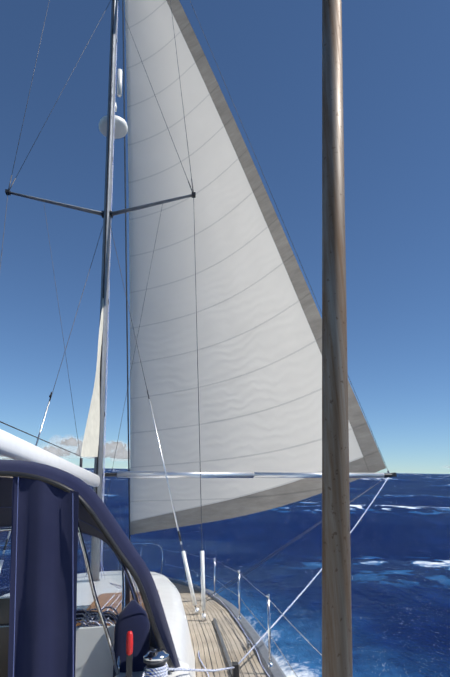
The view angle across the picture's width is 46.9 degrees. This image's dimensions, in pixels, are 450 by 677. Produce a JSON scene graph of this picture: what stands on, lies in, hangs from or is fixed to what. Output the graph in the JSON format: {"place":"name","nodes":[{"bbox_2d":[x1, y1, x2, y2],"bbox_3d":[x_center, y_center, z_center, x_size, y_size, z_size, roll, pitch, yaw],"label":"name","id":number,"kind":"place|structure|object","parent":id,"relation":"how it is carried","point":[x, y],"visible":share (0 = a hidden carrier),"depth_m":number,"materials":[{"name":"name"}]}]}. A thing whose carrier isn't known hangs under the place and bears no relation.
{"place":"outdoors","nodes":[
{"label":"outdoors","id":0,"kind":"place"},
{"bbox_2d":[0,436,447,467],"bbox_3d":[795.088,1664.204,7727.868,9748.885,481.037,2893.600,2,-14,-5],"label":"cloud","id":1,"kind":"structure","parent":0,"point":[121,453],"depth_m":8524.70,"materials":[{"name":"white"}]},
{"bbox_2d":[0,468,449,676],"bbox_3d":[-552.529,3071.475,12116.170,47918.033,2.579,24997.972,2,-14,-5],"label":"sea","id":2,"kind":"structure","parent":0,"point":[400,565],"depth_m":14.76,"materials":[{"name":"liquid"}]},
{"bbox_2d":[0,0,396,676],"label":"sailboat","id":3,"kind":"object","parent":2,"relation":"on","point":[240,394],"visible":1,"depth_m":11.10,"materials":[{"name":"white fabric"}]},
{"bbox_2d":[0,0,449,473],"label":"sky","id":4,"kind":"structure","parent":0,"point":[267,54],"materials":[{"name":"blue"}]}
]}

